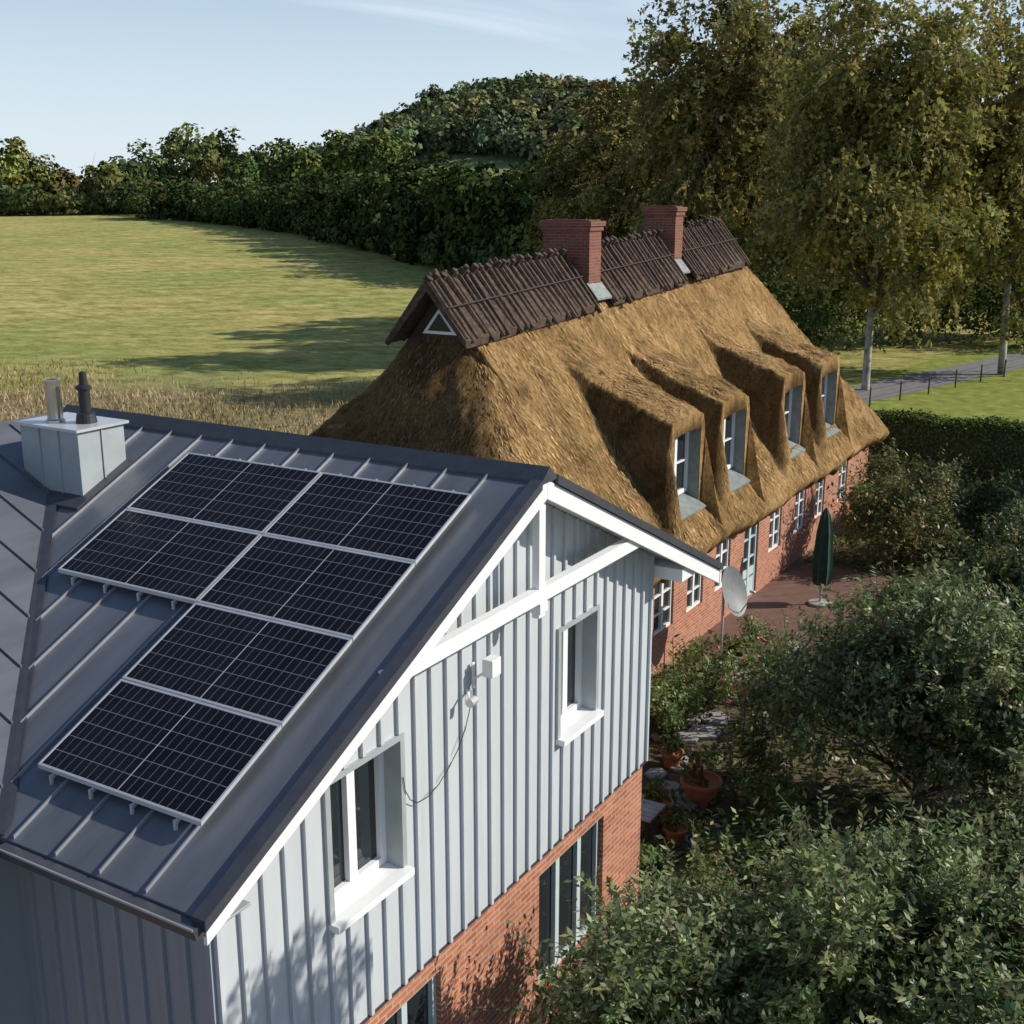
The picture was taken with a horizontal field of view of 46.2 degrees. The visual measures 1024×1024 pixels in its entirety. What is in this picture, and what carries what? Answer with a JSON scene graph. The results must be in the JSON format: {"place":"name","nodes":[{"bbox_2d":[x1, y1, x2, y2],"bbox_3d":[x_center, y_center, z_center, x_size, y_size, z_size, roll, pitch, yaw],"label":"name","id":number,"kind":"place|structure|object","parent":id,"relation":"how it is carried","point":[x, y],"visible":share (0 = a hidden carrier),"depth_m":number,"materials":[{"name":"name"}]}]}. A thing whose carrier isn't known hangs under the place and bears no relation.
{"place":"outdoors","nodes":[
{"label":"outdoors","id":0,"kind":"place"},
{"bbox_2d":[0,356,384,434],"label":"meadow grass","id":1,"kind":"structure","parent":0,"point":[280,427],"depth_m":63.04,"materials":[{"name":"beige plant"}]},
{"bbox_2d":[365,767,641,1023],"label":"brick ground floor","id":2,"kind":"structure","parent":0,"point":[477,963],"depth_m":14.74,"materials":[{"name":"red brick"}]},
{"bbox_2d":[0,504,651,1023],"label":"clad walls","id":3,"kind":"structure","parent":2,"relation":"on","point":[18,990],"depth_m":12.25,"materials":[{"name":"wood"}]},
{"bbox_2d":[25,507,654,1023],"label":"battens","id":4,"kind":"object","parent":3,"relation":"attached to","point":[215,959],"visible":0.73,"depth_m":12.88,"materials":[{"name":"grey wood"}]},
{"bbox_2d":[0,414,717,936],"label":"roof","id":5,"kind":"structure","parent":3,"relation":"on","point":[200,864],"depth_m":11.65,"materials":[{"name":"metal"}]},
{"bbox_2d":[13,371,132,509],"bbox_3d":[-5.466,-0.933,14.825,1.220,1.630,0.950,9,17,30],"label":"roof chimney","id":6,"kind":"object","parent":5,"relation":"on","point":[76,461],"visible":0.98,"depth_m":14.65,"materials":[{"name":"grey metal"}]},
{"bbox_2d":[0,423,487,892],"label":"standing seams","id":7,"kind":"object","parent":5,"relation":"on","point":[67,780],"visible":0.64,"depth_m":12.28,"materials":[{"name":"metal"}]},
{"bbox_2d":[38,452,470,830],"bbox_3d":[-3.223,0.954,12.216,4.104,2.015,4.170,9,17,30],"label":"solar panel array","id":8,"kind":"object","parent":5,"relation":"on","point":[285,581],"visible":1,"depth_m":11.86,"materials":[{"name":"glass"}]},
{"bbox_2d":[0,404,723,941],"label":"roof flashing","id":9,"kind":"object","parent":5,"relation":"attached to","point":[198,924],"visible":0.79,"depth_m":11.47,"materials":[{"name":"grey metal"}]},
{"bbox_2d":[202,482,719,945],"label":"bargeboards","id":10,"kind":"object","parent":3,"relation":"on","point":[672,563],"visible":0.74,"depth_m":12.79,"materials":[{"name":"white paint"}]},
{"bbox_2d":[322,604,603,1023],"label":"windows","id":11,"kind":"structure","parent":3,"relation":"attached to","point":[354,818],"depth_m":12.77,"materials":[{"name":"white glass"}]},
{"bbox_2d":[403,690,471,802],"bbox_3d":[-0.763,2.482,12.497,0.010,0.885,1.269,9,17,30],"label":"cable","id":12,"kind":"object","parent":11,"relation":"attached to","point":[447,769],"visible":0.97,"depth_m":12.66,"materials":[{"name":"white plastic"}]},
{"bbox_2d":[465,654,500,707],"bbox_3d":[-0.355,1.793,12.783,0.268,0.438,0.484,9,17,30],"label":"wall floodlight","id":13,"kind":"object","parent":3,"relation":"attached to","point":[491,666],"depth_m":12.78,"materials":[{"name":"white paint"}]},
{"bbox_2d":[0,113,1023,1023],"bbox_3d":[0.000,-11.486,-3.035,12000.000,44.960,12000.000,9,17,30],"label":"ground","id":14,"kind":"structure","parent":0,"point":[228,303],"depth_m":107.65,"materials":[{"name":"green plant"}]},
{"bbox_2d":[0,122,414,215],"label":"distant field trees","id":15,"kind":"object","parent":14,"relation":"on","point":[45,189],"visible":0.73,"depth_m":317.59,"materials":[{"name":"green plant"}]},
{"bbox_2d":[212,70,665,180],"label":"hill woodland","id":16,"kind":"object","parent":14,"relation":"on","point":[530,114],"visible":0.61,"depth_m":401.07,"materials":[{"name":"green plant"}]},
{"bbox_2d":[122,141,1020,304],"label":"hedgerow trees","id":17,"kind":"object","parent":14,"relation":"on","point":[457,216],"visible":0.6,"depth_m":164.14,"materials":[{"name":"green plant"}]},
{"bbox_2d":[521,129,624,255],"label":"oak tree","id":18,"kind":"object","parent":14,"relation":"on","point":[548,184],"visible":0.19,"depth_m":95.72,"materials":[{"name":"green plant"}]},
{"bbox_2d":[540,79,676,239],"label":"oak tree","id":19,"kind":"object","parent":14,"relation":"on","point":[598,201],"visible":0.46,"depth_m":89.29,"materials":[{"name":"green plant"}]},
{"bbox_2d":[614,107,692,227],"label":"oak tree","id":20,"kind":"object","parent":14,"relation":"on","point":[642,188],"visible":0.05,"depth_m":98.06,"materials":[{"name":"green plant"}]},
{"bbox_2d":[597,0,801,278],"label":"birch tree","id":21,"kind":"object","parent":14,"relation":"on","point":[693,120],"visible":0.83,"depth_m":74.10,"materials":[{"name":"green plant"}]},
{"bbox_2d":[651,446,868,673],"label":"brick walls","id":22,"kind":"structure","parent":14,"relation":"on","point":[703,616],"depth_m":32.91,"materials":[{"name":"red brick"}]},
{"bbox_2d":[309,266,888,586],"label":"thatch roof","id":23,"kind":"structure","parent":22,"relation":"on","point":[673,429],"depth_m":28.49,"materials":[{"name":"beige wicker"}]},
{"bbox_2d":[404,303,478,350],"bbox_3d":[-1.574,-4.159,26.115,2.000,1.200,0.075,9,17,30],"label":"gable window","id":24,"kind":"structure","parent":23,"relation":"attached to","point":[433,323],"depth_m":26.22,"materials":[{"name":"white wood"}]},
{"bbox_2d":[384,216,750,348],"bbox_3d":[2.522,-6.597,32.523,2.366,2.539,16.910,9,17,30],"label":"ridge capping","id":25,"kind":"object","parent":23,"relation":"on","point":[477,304],"visible":0.88,"depth_m":29.02,"materials":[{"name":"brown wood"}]},
{"bbox_2d":[539,219,611,299],"bbox_3d":[1.632,-6.374,30.877,1.730,2.250,0.810,9,17,30],"label":"chimney","id":26,"kind":"object","parent":23,"relation":"on","point":[579,240],"visible":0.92,"depth_m":30.47,"materials":[{"name":"brick"}]},
{"bbox_2d":[338,266,885,547],"bbox_3d":[4.031,-3.821,32.439,6.666,6.835,24.355,9,17,30],"label":"loose reed","id":27,"kind":"object","parent":23,"relation":"on","point":[576,395],"visible":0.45,"depth_m":27.66,"materials":[{"name":"plant"}]},
{"bbox_2d":[641,205,690,273],"bbox_3d":[4.563,-7.922,35.464,1.380,2.200,0.710,9,17,30],"label":"chimney","id":28,"kind":"object","parent":23,"relation":"on","point":[667,220],"visible":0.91,"depth_m":35.13,"materials":[{"name":"brick"}]},
{"bbox_2d":[674,372,839,519],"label":"dormer windows","id":29,"kind":"structure","parent":23,"relation":"attached to","point":[686,456],"depth_m":31.06,"materials":[{"name":"white glass"}]},
{"bbox_2d":[653,461,846,635],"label":"ground floor windows","id":30,"kind":"structure","parent":22,"relation":"attached to","point":[662,604],"depth_m":32.11,"materials":[{"name":"white glass"}]},
{"bbox_2d":[752,265,820,328],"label":"undergrowth bush","id":31,"kind":"object","parent":14,"relation":"on","point":[773,293],"visible":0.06,"depth_m":81.45,"materials":[{"name":"green plant"}]},
{"bbox_2d":[756,272,849,353],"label":"undergrowth bush","id":32,"kind":"object","parent":14,"relation":"on","point":[808,316],"visible":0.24,"depth_m":76.49,"materials":[{"name":"green plant"}]},
{"bbox_2d":[728,0,899,306],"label":"birch tree","id":33,"kind":"object","parent":14,"relation":"on","point":[797,26],"visible":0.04,"depth_m":82.01,"materials":[{"name":"green plant"}]},
{"bbox_2d":[780,256,885,354],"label":"undergrowth bush","id":34,"kind":"object","parent":14,"relation":"on","point":[851,325],"visible":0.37,"depth_m":81.73,"materials":[{"name":"green plant"}]},
{"bbox_2d":[828,256,956,347],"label":"undergrowth bush","id":35,"kind":"object","parent":14,"relation":"on","point":[898,331],"visible":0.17,"depth_m":86.44,"materials":[{"name":"green plant"}]},
{"bbox_2d":[883,249,1020,343],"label":"undergrowth bush","id":36,"kind":"object","parent":14,"relation":"on","point":[965,319],"visible":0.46,"depth_m":87.67,"materials":[{"name":"green plant"}]},
{"bbox_2d":[0,0,1023,181],"label":"sky","id":37,"kind":"structure","parent":0,"point":[80,79],"materials":[{"name":"blue"}]},
{"bbox_2d":[641,641,815,809],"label":"stepping stone path","id":38,"kind":"structure","parent":0,"point":[704,732],"depth_m":24.23,"materials":[{"name":"grey stone"}]},
{"bbox_2d":[643,794,673,822],"bbox_3d":[2.550,5.221,21.032,0.551,0.340,0.551,9,17,30],"label":"flower pot","id":39,"kind":"object","parent":38,"relation":"on","point":[669,801],"visible":0.2,"depth_m":21.01,"materials":[{"name":"ceramic"}]},
{"bbox_2d":[641,774,670,802],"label":"potted plant","id":40,"kind":"object","parent":39,"relation":"in","point":[652,791],"visible":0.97,"depth_m":20.91,"materials":[{"name":"green plant"}]},
{"bbox_2d":[660,747,684,768],"bbox_3d":[3.066,4.723,22.993,0.466,0.300,0.466,9,17,30],"label":"flower pot","id":41,"kind":"object","parent":38,"relation":"on","point":[671,760],"visible":0.81,"depth_m":22.86,"materials":[{"name":"ceramic"}]},
{"bbox_2d":[660,732,686,753],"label":"potted plant","id":42,"kind":"object","parent":41,"relation":"in","point":[674,743],"visible":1,"depth_m":22.84,"materials":[{"name":"green plant"}]},
{"bbox_2d":[559,486,1023,1023],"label":"garden ground","id":43,"kind":"structure","parent":0,"point":[655,760],"depth_m":22.27,"materials":[{"name":"soil"}]},
{"bbox_2d":[470,807,808,1023],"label":"apple tree","id":44,"kind":"object","parent":43,"relation":"on","point":[644,975],"visible":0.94,"depth_m":12.93,"materials":[{"name":"green plant"}]},
{"bbox_2d":[641,798,665,850],"bbox_3d":[2.112,5.276,20.293,0.760,0.630,0.660,9,17,30],"label":"garden table","id":45,"kind":"object","parent":43,"relation":"on","point":[651,810],"visible":0.39,"depth_m":20.14,"materials":[{"name":"grey wood"}]},
{"bbox_2d":[639,839,674,890],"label":"rose bush","id":46,"kind":"object","parent":43,"relation":"on","point":[655,851],"visible":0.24,"depth_m":18.90,"materials":[{"name":"green plant"}]},
{"bbox_2d":[650,662,670,715],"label":"rose bush","id":47,"kind":"object","parent":43,"relation":"on","point":[657,677],"visible":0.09,"depth_m":25.23,"materials":[{"name":"green plant"}]},
{"bbox_2d":[663,823,687,846],"bbox_3d":[2.756,5.450,20.241,0.424,0.300,0.424,9,17,30],"label":"flower pot","id":48,"kind":"object","parent":43,"relation":"on","point":[678,836],"visible":0.83,"depth_m":20.13,"materials":[{"name":"ceramic"}]},
{"bbox_2d":[657,802,688,832],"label":"potted plant","id":49,"kind":"object","parent":48,"relation":"in","point":[671,820],"visible":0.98,"depth_m":20.16,"materials":[{"name":"green plant"}]},
{"bbox_2d":[649,667,704,735],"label":"rose bush","id":50,"kind":"object","parent":43,"relation":"on","point":[663,708],"visible":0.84,"depth_m":23.80,"materials":[{"name":"green plant"}]},
{"bbox_2d":[686,833,711,859],"bbox_3d":[3.081,5.550,19.824,0.424,0.320,0.424,9,17,30],"label":"flower pot","id":51,"kind":"object","parent":43,"relation":"on","point":[688,840],"visible":0.25,"depth_m":19.77,"materials":[{"name":"blue ceramic"}]},
{"bbox_2d":[686,818,716,845],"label":"potted plant","id":52,"kind":"object","parent":51,"relation":"in","point":[701,828],"visible":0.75,"depth_m":19.70,"materials":[{"name":"green plant"}]},
{"bbox_2d":[658,632,744,714],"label":"rose bush","id":53,"kind":"object","parent":43,"relation":"on","point":[716,658],"visible":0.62,"depth_m":25.38,"materials":[{"name":"green plant"}]},
{"bbox_2d":[680,770,722,806],"bbox_3d":[3.408,5.016,21.651,0.763,0.420,0.763,9,17,30],"label":"flower pot","id":54,"kind":"object","parent":43,"relation":"on","point":[701,794],"visible":0.74,"depth_m":21.45,"materials":[{"name":"ceramic"}]},
{"bbox_2d":[676,744,723,787],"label":"potted plant","id":55,"kind":"object","parent":54,"relation":"in","point":[692,772],"visible":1,"depth_m":21.52,"materials":[{"name":"green plant"}]},
{"bbox_2d":[667,870,745,933],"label":"rose bush","id":56,"kind":"object","parent":43,"relation":"on","point":[686,910],"visible":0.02,"depth_m":17.01,"materials":[{"name":"green plant"}]},
{"bbox_2d":[679,820,774,907],"bbox_3d":[3.353,5.519,18.627,1.374,1.234,1.830,9,17,30],"label":"rose bush","id":57,"kind":"object","parent":43,"relation":"on","point":[732,847],"visible":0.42,"depth_m":18.70,"materials":[{"name":"green plant"}]},
{"bbox_2d":[667,633,788,797],"bbox_3d":[4.676,3.531,23.279,2.626,2.447,3.641,-3,15,-11],"label":"hollyhock","id":58,"kind":"object","parent":43,"relation":"on","point":[745,728],"visible":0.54,"depth_m":22.97,"materials":[{"name":"green plant"}]},
{"bbox_2d":[719,566,755,661],"bbox_3d":[5.059,2.447,27.428,0.773,2.455,0.779,-2,15,-6],"label":"satellite dish","id":59,"kind":"object","parent":43,"relation":"on","point":[734,594],"visible":0.96,"depth_m":27.44,"materials":[{"name":"metal"}]},
{"bbox_2d":[717,610,778,653],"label":"rose bush","id":60,"kind":"object","parent":43,"relation":"on","point":[753,630],"visible":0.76,"depth_m":28.78,"materials":[{"name":"green plant"}]},
{"bbox_2d":[725,640,794,697],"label":"rose bush","id":61,"kind":"object","parent":43,"relation":"on","point":[745,661],"visible":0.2,"depth_m":26.02,"materials":[{"name":"green plant"}]},
{"bbox_2d":[714,655,806,788],"bbox_3d":[4.644,4.035,22.471,1.844,2.658,1.511,9,17,30],"label":"rose bush","id":62,"kind":"object","parent":43,"relation":"on","point":[764,761],"visible":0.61,"depth_m":22.30,"materials":[{"name":"green plant"}]},
{"bbox_2d":[714,761,811,844],"bbox_3d":[4.332,4.887,20.388,1.201,1.367,1.429,-7,16,-26],"label":"rose bush","id":63,"kind":"object","parent":43,"relation":"on","point":[771,811],"visible":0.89,"depth_m":20.24,"materials":[{"name":"green plant"}]},
{"bbox_2d":[735,609,864,735],"bbox_3d":[5.812,3.381,24.035,2.750,2.958,2.216,9,17,30],"label":"rose bush","id":64,"kind":"object","parent":43,"relation":"on","point":[792,645],"visible":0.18,"depth_m":23.90,"materials":[{"name":"green plant"}]},
{"bbox_2d":[638,480,1023,1013],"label":"garden perennials","id":65,"kind":"object","parent":43,"relation":"on","point":[845,804],"visible":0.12,"depth_m":21.83,"materials":[{"name":"green plant"}]},
{"bbox_2d":[649,784,1023,1023],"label":"apple tree","id":66,"kind":"object","parent":43,"relation":"on","point":[857,915],"visible":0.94,"depth_m":13.18,"materials":[{"name":"green plant"}]},
{"bbox_2d":[735,550,1023,834],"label":"apple tree","id":67,"kind":"object","parent":43,"relation":"on","point":[967,644],"visible":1,"depth_m":19.77,"materials":[{"name":"green plant"}]},
{"bbox_2d":[822,438,978,576],"bbox_3d":[11.172,-0.081,35.073,4.340,3.887,4.217,-14,20,-42],"label":"garden shrub","id":68,"kind":"object","parent":43,"relation":"on","point":[903,519],"visible":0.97,"depth_m":34.77,"materials":[{"name":"green plant"}]},
{"bbox_2d":[871,628,965,713],"bbox_3d":[8.587,3.361,25.340,2.767,2.632,2.355,-6,16,-21],"label":"garden shrub","id":69,"kind":"object","parent":43,"relation":"on","point":[899,699],"visible":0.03,"depth_m":24.63,"materials":[{"name":"green plant"}]},
{"bbox_2d":[887,453,976,523],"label":"garden shrub","id":70,"kind":"object","parent":43,"relation":"on","point":[915,466],"visible":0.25,"depth_m":39.90,"materials":[{"name":"green plant"}]},
{"bbox_2d":[869,567,995,625],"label":"garden shrub","id":71,"kind":"object","parent":43,"relation":"on","point":[900,587],"visible":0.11,"depth_m":28.00,"materials":[{"name":"green plant"}]},
{"bbox_2d":[866,406,1023,497],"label":"hedge","id":72,"kind":"object","parent":43,"relation":"on","point":[986,445],"visible":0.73,"depth_m":44.07,"materials":[{"name":"leaf"},{"name":"bark"}]},
{"bbox_2d":[925,457,1023,560],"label":"garden shrub","id":73,"kind":"object","parent":43,"relation":"on","point":[970,510],"visible":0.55,"depth_m":36.30,"materials":[{"name":"green plant"}]},
{"bbox_2d":[926,548,1023,642],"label":"garden shrub","id":74,"kind":"object","parent":43,"relation":"on","point":[1019,596],"visible":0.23,"depth_m":30.27,"materials":[{"name":"green plant"}]},
{"bbox_2d":[930,499,1023,615],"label":"garden shrub","id":75,"kind":"object","parent":43,"relation":"on","point":[992,557],"visible":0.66,"depth_m":31.66,"materials":[{"name":"green plant"}]},
{"bbox_2d":[947,800,1023,971],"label":"apple tree","id":76,"kind":"object","parent":43,"relation":"on","point":[1014,846],"visible":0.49,"depth_m":15.10,"materials":[{"name":"green plant"}]},
{"bbox_2d":[981,732,1023,833],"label":"apple tree","id":77,"kind":"object","parent":43,"relation":"on","point":[1015,753],"visible":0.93,"depth_m":16.66,"materials":[{"name":"green plant"}]},
{"bbox_2d":[989,606,1023,683],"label":"garden shrub","id":78,"kind":"object","parent":43,"relation":"on","point":[1019,620],"visible":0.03,"depth_m":25.73,"materials":[{"name":"green plant"}]},
{"bbox_2d":[1000,629,1023,756],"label":"apple tree","id":79,"kind":"object","parent":43,"relation":"on","point":[1020,680],"visible":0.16,"depth_m":19.16,"materials":[{"name":"green plant"}]},
{"bbox_2d":[1006,467,1023,518],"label":"garden shrub","id":80,"kind":"object","parent":43,"relation":"on","point":[1021,477],"visible":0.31,"depth_m":40.34,"materials":[{"name":"green plant"}]},
{"bbox_2d":[690,561,902,646],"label":"patio","id":81,"kind":"structure","parent":0,"point":[793,585],"depth_m":32.48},
{"bbox_2d":[808,507,832,607],"bbox_3d":[8.234,1.177,31.756,0.600,2.700,0.600,9,17,30],"label":"folded parasol","id":82,"kind":"object","parent":81,"relation":"on","point":[822,567],"visible":0.93,"depth_m":31.59,"materials":[{"name":"fabric"}]},
{"bbox_2d":[847,340,1023,422],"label":"lawn","id":83,"kind":"structure","parent":0,"point":[1001,396],"depth_m":65.89,"materials":[{"name":"green plant"}]},
{"bbox_2d":[732,0,1023,389],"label":"birch tree","id":84,"kind":"object","parent":83,"relation":"on","point":[913,113],"visible":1,"depth_m":62.09,"materials":[{"name":"green plant"}]},
{"bbox_2d":[856,358,1023,406],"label":"roadside fence","id":85,"kind":"object","parent":83,"relation":"on","point":[929,384],"visible":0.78,"depth_m":66.06,"materials":[{"name":"brown wood"}]},
{"bbox_2d":[903,0,1023,374],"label":"birch tree","id":86,"kind":"object","parent":83,"relation":"on","point":[1002,161],"visible":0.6,"depth_m":68.85,"materials":[{"name":"green plant"}]},
{"bbox_2d":[951,263,1023,336],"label":"undergrowth bush","id":87,"kind":"object","parent":83,"relation":"on","point":[990,306],"visible":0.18,"depth_m":90.41,"materials":[{"name":"green plant"}]},
{"bbox_2d":[980,275,1023,348],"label":"undergrowth bush","id":88,"kind":"object","parent":83,"relation":"on","point":[1013,332],"visible":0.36,"depth_m":85.82,"materials":[{"name":"green plant"}]},
{"bbox_2d":[851,352,1023,402],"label":"road","id":89,"kind":"structure","parent":0,"point":[893,388],"depth_m":71.97,"materials":[{"name":"grey asphalt"}]}
]}

